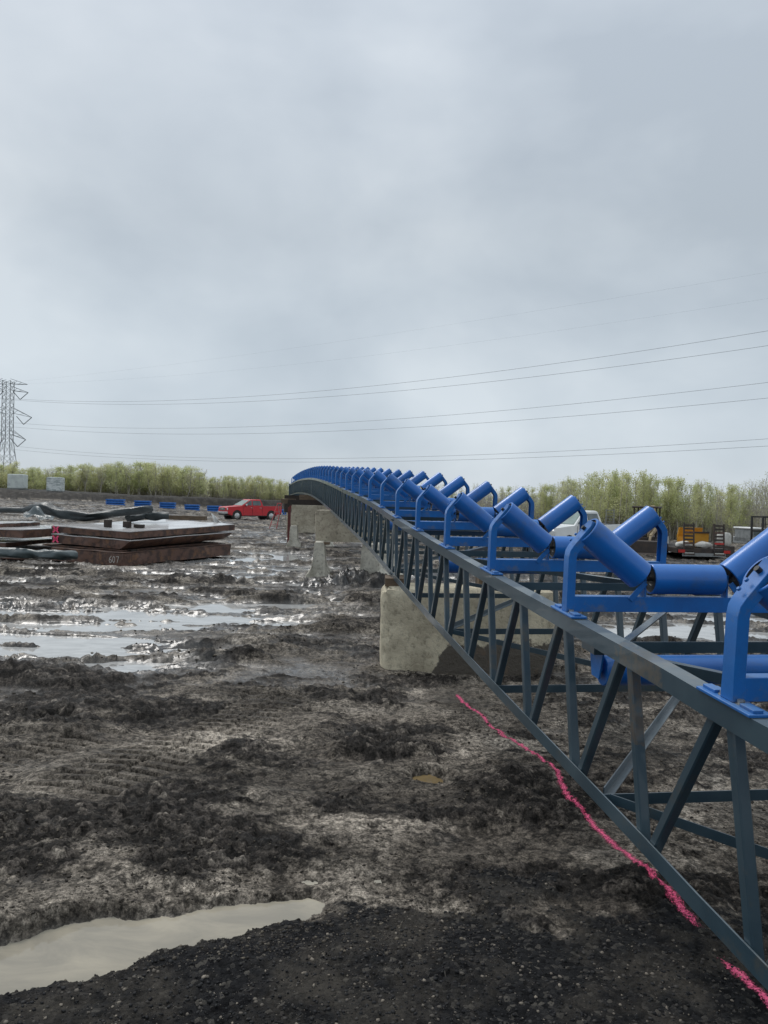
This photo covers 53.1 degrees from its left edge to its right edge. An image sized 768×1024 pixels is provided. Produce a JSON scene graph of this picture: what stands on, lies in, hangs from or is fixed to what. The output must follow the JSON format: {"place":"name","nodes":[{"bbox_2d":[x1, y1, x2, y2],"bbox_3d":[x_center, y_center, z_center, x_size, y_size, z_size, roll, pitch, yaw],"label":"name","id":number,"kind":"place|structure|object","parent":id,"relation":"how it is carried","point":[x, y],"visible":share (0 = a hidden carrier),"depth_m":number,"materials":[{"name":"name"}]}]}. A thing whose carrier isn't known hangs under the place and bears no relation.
{"place":"outdoors","nodes":[
{"label":"outdoors","id":0,"kind":"place"},
{"bbox_2d":[0,488,767,1023],"bbox_3d":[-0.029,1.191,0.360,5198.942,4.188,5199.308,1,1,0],"label":"ground","id":1,"kind":"structure","parent":0,"point":[128,760],"depth_m":4.45,"materials":[{"name":"soil"}]},
{"bbox_2d":[0,461,19,487],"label":"young tree","id":2,"kind":"object","parent":1,"relation":"on","point":[12,470],"visible":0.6,"depth_m":148.26,"materials":[{"name":"green plant"}]},
{"bbox_2d":[0,378,31,467],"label":"transmission tower","id":3,"kind":"structure","parent":1,"relation":"on","point":[9,416],"depth_m":299.49,"materials":[{"name":"metal"}]},
{"bbox_2d":[1,439,759,458],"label":"power line","id":4,"kind":"object","parent":3,"relation":"attached to","point":[421,456],"visible":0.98,"depth_m":199.97,"materials":[{"name":"metal"}]},
{"bbox_2d":[4,446,761,461],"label":"power line","id":5,"kind":"object","parent":3,"relation":"attached to","point":[439,460],"visible":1,"depth_m":185.34,"materials":[{"name":"metal"}]},
{"bbox_2d":[9,331,764,401],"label":"power line","id":6,"kind":"object","parent":3,"relation":"attached to","point":[394,383],"visible":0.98,"depth_m":197.57,"materials":[{"name":"metal"}]},
{"bbox_2d":[8,345,767,404],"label":"power line","id":7,"kind":"object","parent":3,"relation":"attached to","point":[425,388],"visible":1,"depth_m":190.95,"materials":[{"name":"metal"}]},
{"bbox_2d":[10,382,767,427],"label":"power line","id":8,"kind":"object","parent":3,"relation":"attached to","point":[457,414],"visible":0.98,"depth_m":185.37,"materials":[{"name":"metal"}]},
{"bbox_2d":[19,398,764,433],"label":"power line","id":9,"kind":"object","parent":3,"relation":"attached to","point":[456,424],"visible":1,"depth_m":185.53,"materials":[{"name":"metal"}]},
{"bbox_2d":[7,474,27,489],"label":"storage cube","id":10,"kind":"object","parent":1,"relation":"on","point":[17,481],"visible":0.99,"depth_m":110.94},
{"bbox_2d":[27,466,42,488],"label":"young tree","id":11,"kind":"object","parent":1,"relation":"on","point":[33,477],"visible":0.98,"depth_m":144.52,"materials":[{"name":"green plant"}]},
{"bbox_2d":[0,547,77,559],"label":"fabric roll","id":12,"kind":"object","parent":1,"relation":"on","point":[24,553],"visible":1,"depth_m":21.43,"materials":[{"name":"fabric"}]},
{"bbox_2d":[35,470,50,489],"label":"young tree","id":13,"kind":"object","parent":1,"relation":"on","point":[43,479],"visible":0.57,"depth_m":148.48,"materials":[{"name":"green plant"}]},
{"bbox_2d":[46,477,64,491],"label":"storage cube","id":14,"kind":"object","parent":1,"relation":"on","point":[56,484],"visible":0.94,"depth_m":111.02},
{"bbox_2d":[65,463,77,490],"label":"young tree","id":15,"kind":"object","parent":1,"relation":"on","point":[68,484],"visible":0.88,"depth_m":146.53,"materials":[{"name":"green plant"}]},
{"bbox_2d":[69,465,90,491],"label":"young tree","id":16,"kind":"object","parent":1,"relation":"on","point":[80,474],"visible":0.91,"depth_m":145.01,"materials":[{"name":"green plant"}]},
{"bbox_2d":[74,464,97,491],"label":"young tree","id":17,"kind":"object","parent":1,"relation":"on","point":[89,479],"visible":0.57,"depth_m":147.56,"materials":[{"name":"green plant"}]},
{"bbox_2d":[90,466,108,492],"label":"young tree","id":18,"kind":"object","parent":1,"relation":"on","point":[96,489],"visible":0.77,"depth_m":149.01,"materials":[{"name":"green plant"}]},
{"bbox_2d":[105,499,124,504],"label":"idler stack","id":19,"kind":"object","parent":1,"relation":"on","point":[115,502],"visible":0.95,"depth_m":97.06,"materials":[{"name":"blue paint"}]},
{"bbox_2d":[104,462,126,493],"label":"young tree","id":20,"kind":"object","parent":1,"relation":"on","point":[117,477],"visible":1,"depth_m":144.02,"materials":[{"name":"green plant"}]},
{"bbox_2d":[109,461,135,494],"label":"young tree","id":21,"kind":"object","parent":1,"relation":"on","point":[119,466],"visible":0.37,"depth_m":148.61,"materials":[{"name":"green plant"}]},
{"bbox_2d":[120,464,137,494],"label":"young tree","id":22,"kind":"object","parent":1,"relation":"on","point":[126,467],"visible":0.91,"depth_m":146.29,"materials":[{"name":"green plant"}]},
{"bbox_2d":[123,460,149,494],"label":"young tree","id":23,"kind":"object","parent":1,"relation":"on","point":[138,483],"visible":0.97,"depth_m":145.63,"materials":[{"name":"green plant"}]},
{"bbox_2d":[51,543,230,565],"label":"steel slab","id":24,"kind":"structure","parent":1,"relation":"on","point":[125,558],"depth_m":23.42,"materials":[{"name":"metal"}]},
{"bbox_2d":[43,541,218,551],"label":"steel slab","id":25,"kind":"structure","parent":24,"relation":"on","point":[138,548],"depth_m":24.01,"materials":[{"name":"metal"}]},
{"bbox_2d":[52,531,231,548],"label":"steel slab","id":26,"kind":"structure","parent":25,"relation":"on","point":[95,541],"depth_m":23.67,"materials":[{"name":"metal"}]},
{"bbox_2d":[51,519,234,538],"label":"steel slab","id":27,"kind":"structure","parent":26,"relation":"on","point":[163,527],"depth_m":24.29,"materials":[{"name":"metal"}]},
{"bbox_2d":[0,502,152,520],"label":"fabric roll","id":28,"kind":"object","parent":27,"relation":"on","point":[47,508],"visible":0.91,"depth_m":26.08,"materials":[{"name":"fabric"}]},
{"bbox_2d":[125,511,168,521],"bbox_3d":[-8.278,0.154,26.840,1.540,0.382,0.619,1,1,-35],"label":"fabric roll","id":29,"kind":"object","parent":27,"relation":"on","point":[154,516],"visible":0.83,"depth_m":26.80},
{"bbox_2d":[166,515,206,520],"bbox_3d":[-7.607,0.223,29.608,1.521,0.170,0.359,1,1,0],"label":"timber block","id":30,"kind":"object","parent":27,"relation":"on","point":[178,517],"depth_m":29.43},
{"bbox_2d":[0,469,288,499],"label":"undergrowth","id":31,"kind":"object","parent":1,"relation":"on","point":[210,494],"visible":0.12,"depth_m":172.19,"materials":[{"name":"green plant"}]},
{"bbox_2d":[143,461,161,494],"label":"young tree","id":32,"kind":"object","parent":1,"relation":"on","point":[154,480],"visible":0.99,"depth_m":145.23,"materials":[{"name":"green plant"}]},
{"bbox_2d":[155,466,171,495],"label":"young tree","id":33,"kind":"object","parent":1,"relation":"on","point":[162,477],"visible":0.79,"depth_m":145.99,"materials":[{"name":"green plant"}]},
{"bbox_2d":[159,502,175,508],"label":"idler stack","id":34,"kind":"object","parent":1,"relation":"on","point":[172,505],"visible":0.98,"depth_m":100.06,"materials":[{"name":"blue paint"}]},
{"bbox_2d":[160,465,181,495],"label":"young tree","id":35,"kind":"object","parent":1,"relation":"on","point":[167,470],"visible":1,"depth_m":144.73,"materials":[{"name":"green plant"}]},
{"bbox_2d":[169,465,199,496],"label":"young tree","id":36,"kind":"object","parent":1,"relation":"on","point":[189,469],"visible":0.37,"depth_m":150.58,"materials":[{"name":"green plant"}]},
{"bbox_2d":[176,465,193,496],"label":"young tree","id":37,"kind":"object","parent":1,"relation":"on","point":[183,483],"visible":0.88,"depth_m":146.05,"materials":[{"name":"green plant"}]},
{"bbox_2d":[0,879,381,994],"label":"puddle","id":38,"kind":"object","parent":1,"relation":"on","point":[81,952],"depth_m":3.00,"materials":[{"name":"liquid"}]},
{"bbox_2d":[185,465,203,496],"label":"young tree","id":39,"kind":"object","parent":1,"relation":"on","point":[196,477],"visible":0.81,"depth_m":146.81,"materials":[{"name":"green plant"}]},
{"bbox_2d":[195,473,209,496],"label":"young tree","id":40,"kind":"object","parent":1,"relation":"on","point":[201,486],"visible":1,"depth_m":145.67,"materials":[{"name":"green plant"}]},
{"bbox_2d":[217,475,229,497],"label":"young tree","id":41,"kind":"object","parent":1,"relation":"on","point":[223,491],"visible":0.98,"depth_m":169.41,"materials":[{"name":"green plant"}]},
{"bbox_2d":[217,499,282,519],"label":"pickup truck","id":42,"kind":"object","parent":1,"relation":"on","point":[247,507],"visible":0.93,"depth_m":73.69,"materials":[{"name":"red paint"}]},
{"bbox_2d":[258,477,270,499],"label":"young tree","id":43,"kind":"object","parent":1,"relation":"on","point":[264,495],"visible":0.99,"depth_m":170.99,"materials":[{"name":"green plant"}]},
{"bbox_2d":[272,479,283,499],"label":"young tree","id":44,"kind":"object","parent":1,"relation":"on","point":[276,492],"visible":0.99,"depth_m":171.08,"materials":[{"name":"green plant"}]},
{"bbox_2d":[359,542,402,574],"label":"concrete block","id":45,"kind":"structure","parent":1,"relation":"on","point":[369,563],"depth_m":19.28,"materials":[{"name":"concrete"}]},
{"bbox_2d":[315,510,398,542],"bbox_3d":[-0.729,0.396,21.358,2.301,0.869,0.760,1,1,2],"label":"concrete block","id":46,"kind":"object","parent":45,"relation":"on","point":[330,526],"depth_m":21.01,"materials":[{"name":"concrete"}]},
{"bbox_2d":[0,865,767,1023],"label":"gravel","id":47,"kind":"structure","parent":1,"relation":"on","point":[412,1010],"depth_m":2.68,"materials":[{"name":"gravel"}]},
{"bbox_2d":[0,568,767,992],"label":"mud clods","id":48,"kind":"object","parent":1,"relation":"on","point":[102,886],"visible":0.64,"depth_m":3.67,"materials":[{"name":"soil"}]},
{"bbox_2d":[413,774,442,783],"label":"puddle","id":49,"kind":"object","parent":1,"relation":"on","point":[428,778],"visible":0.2,"depth_m":5.31,"materials":[{"name":"brown liquid"}]},
{"bbox_2d":[380,582,554,674],"bbox_3d":[1.025,1.455,9.639,2.163,1.081,0.739,1,1,-1],"label":"concrete block","id":50,"kind":"object","parent":1,"relation":"on","point":[412,638],"depth_m":9.27,"materials":[{"name":"concrete"}]},
{"bbox_2d":[385,575,403,585],"bbox_3d":[0.140,0.859,9.632,0.262,0.109,0.508,1,1,0],"label":"timber block","id":51,"kind":"object","parent":50,"relation":"on","point":[389,580],"depth_m":9.38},
{"bbox_2d":[203,476,767,513],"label":"distant wood","id":52,"kind":"object","parent":1,"relation":"on","point":[472,489],"visible":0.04,"depth_m":188.31,"materials":[{"name":"green plant"}]},
{"bbox_2d":[534,483,547,518],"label":"young tree","id":53,"kind":"object","parent":1,"relation":"on","point":[541,501],"visible":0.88,"depth_m":77.83,"materials":[{"name":"green plant"}]},
{"bbox_2d":[542,482,560,513],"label":"young tree","id":54,"kind":"object","parent":1,"relation":"on","point":[552,490],"visible":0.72,"depth_m":77.69,"materials":[{"name":"green plant"}]},
{"bbox_2d":[552,485,567,506],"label":"young tree","id":55,"kind":"object","parent":1,"relation":"on","point":[563,497],"visible":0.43,"depth_m":74.20,"materials":[{"name":"green plant"}]},
{"bbox_2d":[526,510,620,551],"bbox_3d":[8.387,0.936,34.040,6.060,2.044,2.420,1,1,-44],"label":"pickup truck","id":56,"kind":"object","parent":1,"relation":"on","point":[570,526],"visible":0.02,"depth_m":32.67,"materials":[{"name":"white paint"}]},
{"bbox_2d":[457,695,696,925],"bbox_3d":[1.081,1.806,5.660,0.165,0.379,5.144,1,1,-6],"label":"paint line","id":57,"kind":"object","parent":1,"relation":"on","point":[669,891],"visible":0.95,"depth_m":4.12,"materials":[{"name":"paint"}]},
{"bbox_2d":[575,478,592,509],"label":"young tree","id":58,"kind":"object","parent":1,"relation":"on","point":[586,496],"visible":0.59,"depth_m":73.81,"materials":[{"name":"green plant"}]},
{"bbox_2d":[580,476,602,512],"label":"young tree","id":59,"kind":"object","parent":1,"relation":"on","point":[591,487],"visible":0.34,"depth_m":78.63,"materials":[{"name":"green plant"}]},
{"bbox_2d":[587,477,605,518],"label":"young tree","id":60,"kind":"object","parent":1,"relation":"on","point":[601,492],"visible":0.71,"depth_m":74.63,"materials":[{"name":"green plant"}]},
{"bbox_2d":[593,471,615,523],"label":"young tree","id":61,"kind":"object","parent":1,"relation":"on","point":[610,476],"visible":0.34,"depth_m":79.39,"materials":[{"name":"green plant"}]},
{"bbox_2d":[606,469,621,523],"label":"young tree","id":62,"kind":"object","parent":1,"relation":"on","point":[616,487],"visible":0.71,"depth_m":76.89,"materials":[{"name":"green plant"}]},
{"bbox_2d":[609,470,632,523],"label":"young tree","id":63,"kind":"object","parent":1,"relation":"on","point":[625,487],"visible":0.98,"depth_m":74.58,"materials":[{"name":"green plant"}]},
{"bbox_2d":[633,471,648,513],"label":"young tree","id":64,"kind":"object","parent":1,"relation":"on","point":[644,491],"visible":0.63,"depth_m":78.22,"materials":[{"name":"green plant"}]},
{"bbox_2d":[629,505,669,555],"bbox_3d":[13.653,0.914,40.099,2.060,2.541,6.200,2,1,28],"label":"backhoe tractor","id":65,"kind":"object","parent":1,"relation":"on","point":[645,544],"visible":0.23,"depth_m":37.98,"materials":[{"name":"metal"}]},
{"bbox_2d":[640,473,659,509],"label":"young tree","id":66,"kind":"object","parent":1,"relation":"on","point":[648,487],"visible":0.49,"depth_m":78.68,"materials":[{"name":"green plant"}]},
{"bbox_2d":[648,477,665,519],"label":"young tree","id":67,"kind":"object","parent":1,"relation":"on","point":[657,500],"visible":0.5,"depth_m":76.71,"materials":[{"name":"green plant"}]},
{"bbox_2d":[658,475,675,525],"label":"young tree","id":68,"kind":"object","parent":1,"relation":"on","point":[665,503],"visible":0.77,"depth_m":77.47,"materials":[{"name":"green plant"}]},
{"bbox_2d":[667,523,730,558],"bbox_3d":[15.343,1.391,39.706,2.980,1.774,6.750,1,1,3],"label":"equipment trailer","id":69,"kind":"object","parent":1,"relation":"on","point":[717,550],"visible":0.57,"depth_m":36.44,"materials":[{"name":"metal"}]},
{"bbox_2d":[695,541,711,547],"bbox_3d":[15.377,1.580,37.074,0.839,0.354,0.559,1,1,0],"label":"sack","id":70,"kind":"object","parent":69,"relation":"on","point":[702,544],"visible":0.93,"depth_m":36.88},
{"bbox_2d":[725,546,734,556],"bbox_3d":[17.905,2.076,40.524,0.800,0.580,0.800,1,1,0],"label":"drum stand","id":71,"kind":"object","parent":1,"relation":"on","point":[732,548],"visible":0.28,"depth_m":40.12,"materials":[{"name":"metal"}]},
{"bbox_2d":[717,532,731,545],"bbox_3d":[17.921,1.426,40.516,0.720,0.700,0.720,1,1,0],"label":"white tank","id":72,"kind":"object","parent":71,"relation":"on","point":[728,537],"visible":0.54,"depth_m":40.22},
{"bbox_2d":[723,960,767,1007],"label":"paint line","id":73,"kind":"object","parent":1,"relation":"on","point":[747,982],"visible":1,"depth_m":2.73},
{"bbox_2d":[733,527,760,543],"bbox_3d":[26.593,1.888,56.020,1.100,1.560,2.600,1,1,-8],"label":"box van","id":74,"kind":"object","parent":1,"relation":"on","point":[742,535],"visible":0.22,"depth_m":55.89,"materials":[{"name":"white metal"}]},
{"bbox_2d":[748,481,767,526],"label":"young tree","id":75,"kind":"object","parent":1,"relation":"on","point":[756,505],"visible":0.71,"depth_m":75.22,"materials":[{"name":"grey plant"}]},
{"bbox_2d":[750,516,767,540],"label":"equipment rack","id":76,"kind":"object","parent":1,"relation":"on","point":[763,527],"visible":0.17,"depth_m":41.16,"materials":[{"name":"black metal"}]},
{"bbox_2d":[0,510,767,672],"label":"water","id":77,"kind":"structure","parent":0,"point":[62,646],"depth_m":12.78,"materials":[{"name":"liquid"}]},
{"bbox_2d":[1,545,56,559],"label":"steel slab","id":78,"kind":"structure","parent":77,"relation":"on","point":[34,547],"depth_m":25.75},
{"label":"timber block","id":79,"kind":"object","parent":78,"relation":"on","visible":0},
{"bbox_2d":[0,537,51,546],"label":"steel slab","id":80,"kind":"structure","parent":79,"relation":"on","point":[6,542],"depth_m":25.05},
{"bbox_2d":[287,506,290,542],"bbox_3d":[-4.017,0.604,35.912,0.967,1.840,0.130,1,1,0],"label":"steel stand","id":81,"kind":"object","parent":77,"relation":"on","point":[289,520],"visible":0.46,"depth_m":35.85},
{"bbox_2d":[286,525,300,546],"bbox_3d":[-4.010,1.088,34.215,0.656,0.986,1.434,1,1,-4],"label":"road barrier","id":82,"kind":"object","parent":77,"relation":"on","point":[294,539],"visible":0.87,"depth_m":33.52,"materials":[{"name":"concrete"}]},
{"bbox_2d":[291,505,327,525],"bbox_3d":[-2.956,0.157,34.605,2.354,0.930,0.809,1,1,2],"label":"concrete block","id":83,"kind":"object","parent":82,"relation":"on","point":[303,515],"depth_m":34.23,"materials":[{"name":"concrete"}]},
{"bbox_2d":[288,499,322,504],"bbox_3d":[-3.089,-0.420,34.450,2.415,0.235,0.364,1,1,0],"label":"timber block","id":84,"kind":"object","parent":83,"relation":"on","point":[303,502],"depth_m":34.27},
{"bbox_2d":[286,513,314,532],"bbox_3d":[-5.219,0.686,48.514,1.806,1.310,0.810,1,1,0],"label":"concrete block","id":85,"kind":"object","parent":77,"relation":"on","point":[305,529],"depth_m":48.12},
{"bbox_2d":[284,495,298,512],"bbox_3d":[-5.288,-0.496,48.499,1.915,1.095,0.812,1,1,0],"label":"timber block","id":86,"kind":"object","parent":85,"relation":"on","point":[296,497],"depth_m":48.10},
{"bbox_2d":[289,465,767,990],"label":"conveyor","id":87,"kind":"object","parent":86,"relation":"on","point":[347,497],"visible":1,"depth_m":3.91,"materials":[{"name":"metal"}]},
{"bbox_2d":[306,541,330,576],"bbox_3d":[-1.757,1.293,20.915,0.688,1.013,1.555,1,1,-3],"label":"road barrier","id":88,"kind":"object","parent":77,"relation":"on","point":[319,567],"visible":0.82,"depth_m":20.17,"materials":[{"name":"concrete"}]},
{"bbox_2d":[597,476,618,523],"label":"young tree","id":89,"kind":"object","parent":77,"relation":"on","point":[609,488],"visible":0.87,"depth_m":76.36,"materials":[{"name":"green plant"}]},
{"bbox_2d":[477,489,767,541],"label":"undergrowth","id":90,"kind":"object","parent":77,"relation":"on","point":[524,508],"visible":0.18,"depth_m":79.40,"materials":[{"name":"green plant"}]},
{"bbox_2d":[618,473,639,519],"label":"young tree","id":91,"kind":"object","parent":77,"relation":"on","point":[628,497],"visible":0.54,"depth_m":77.08,"materials":[{"name":"green plant"}]},
{"bbox_2d":[661,477,678,538],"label":"young tree","id":92,"kind":"object","parent":77,"relation":"on","point":[669,484],"visible":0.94,"depth_m":77.07,"materials":[{"name":"green plant"}]},
{"bbox_2d":[671,474,687,538],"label":"young tree","id":93,"kind":"object","parent":77,"relation":"on","point":[678,487],"visible":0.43,"depth_m":77.63,"materials":[{"name":"green plant"}]},
{"bbox_2d":[671,478,691,532],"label":"young tree","id":94,"kind":"object","parent":77,"relation":"on","point":[677,514],"visible":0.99,"depth_m":76.03,"materials":[{"name":"green plant"}]},
{"bbox_2d":[673,482,693,526],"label":"young tree","id":95,"kind":"object","parent":77,"relation":"on","point":[687,507],"visible":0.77,"depth_m":77.43,"materials":[{"name":"green plant"}]},
{"bbox_2d":[686,479,706,527],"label":"young tree","id":96,"kind":"object","parent":77,"relation":"on","point":[699,502],"visible":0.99,"depth_m":73.88,"materials":[{"name":"green plant"}]},
{"bbox_2d":[692,481,708,527],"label":"young tree","id":97,"kind":"object","parent":77,"relation":"on","point":[696,489],"visible":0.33,"depth_m":79.10,"materials":[{"name":"green plant"}]},
{"bbox_2d":[692,482,716,527],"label":"young tree","id":98,"kind":"object","parent":77,"relation":"on","point":[706,497],"visible":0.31,"depth_m":79.69,"materials":[{"name":"green plant"}]},
{"bbox_2d":[702,483,717,540],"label":"young tree","id":99,"kind":"object","parent":77,"relation":"on","point":[710,514],"visible":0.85,"depth_m":77.38,"materials":[{"name":"green plant"}]},
{"bbox_2d":[711,490,729,531],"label":"young tree","id":100,"kind":"object","parent":77,"relation":"on","point":[719,514],"visible":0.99,"depth_m":73.94,"materials":[{"name":"green plant"}]},
{"bbox_2d":[719,485,737,532],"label":"young tree","id":101,"kind":"object","parent":77,"relation":"on","point":[727,510],"visible":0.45,"depth_m":75.56,"materials":[{"name":"green plant"}]},
{"bbox_2d":[723,482,743,535],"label":"young tree","id":102,"kind":"object","parent":77,"relation":"on","point":[729,503],"visible":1,"depth_m":74.36,"materials":[{"name":"green plant"}]},
{"bbox_2d":[731,488,753,526],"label":"young tree","id":103,"kind":"object","parent":77,"relation":"on","point":[742,510],"visible":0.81,"depth_m":76.46,"materials":[{"name":"green plant"}]},
{"bbox_2d":[747,472,767,527],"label":"bare tree","id":104,"kind":"object","parent":77,"relation":"on","point":[762,486],"visible":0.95,"depth_m":71.94,"materials":[{"name":"grey plant"}]},
{"bbox_2d":[0,0,767,508],"label":"sky","id":105,"kind":"structure","parent":0,"point":[187,183],"materials":[{"name":"grey"}]},
{"bbox_2d":[677,527,708,547],"bbox_3d":[15.200,1.251,37.851,1.160,0.950,1.125,1,1,0],"label":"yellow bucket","id":106,"kind":"object","parent":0,"point":[700,535],"visible":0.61,"depth_m":37.38,"materials":[{"name":"paint"}]},
{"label":"timber block","id":107,"kind":"object","parent":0,"visible":0},
{"bbox_2d":[0,525,55,537],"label":"steel slab","id":108,"kind":"structure","parent":107,"relation":"on","point":[36,531],"depth_m":23.92,"materials":[{"name":"metal"}]},
{"bbox_2d":[0,521,39,526],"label":"steel slab","id":109,"kind":"structure","parent":108,"relation":"on","point":[15,523],"depth_m":25.68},
{"bbox_2d":[23,506,53,519],"bbox_3d":[-11.375,0.025,25.331,1.923,0.460,0.565,2,1,26],"label":"fabric sheet","id":110,"kind":"object","parent":108,"relation":"on","point":[37,512],"visible":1,"depth_m":25.31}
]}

